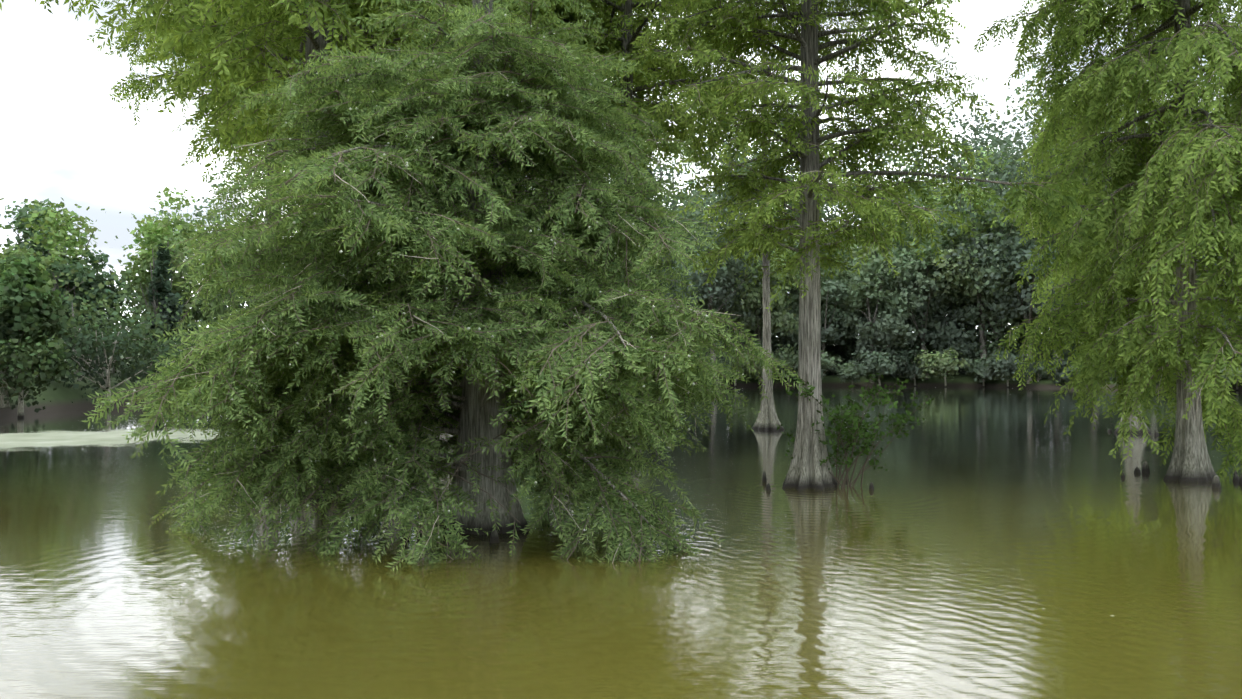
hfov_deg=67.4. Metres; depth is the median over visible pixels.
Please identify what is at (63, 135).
sky
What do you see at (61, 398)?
terrain
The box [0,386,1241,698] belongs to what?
pond water
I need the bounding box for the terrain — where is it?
[0,347,1241,417]
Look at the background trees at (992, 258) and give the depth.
93.73 m
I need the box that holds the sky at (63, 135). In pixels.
[0,0,1241,345]
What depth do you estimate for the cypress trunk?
9.84 m
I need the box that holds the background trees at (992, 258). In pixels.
[0,58,1241,470]

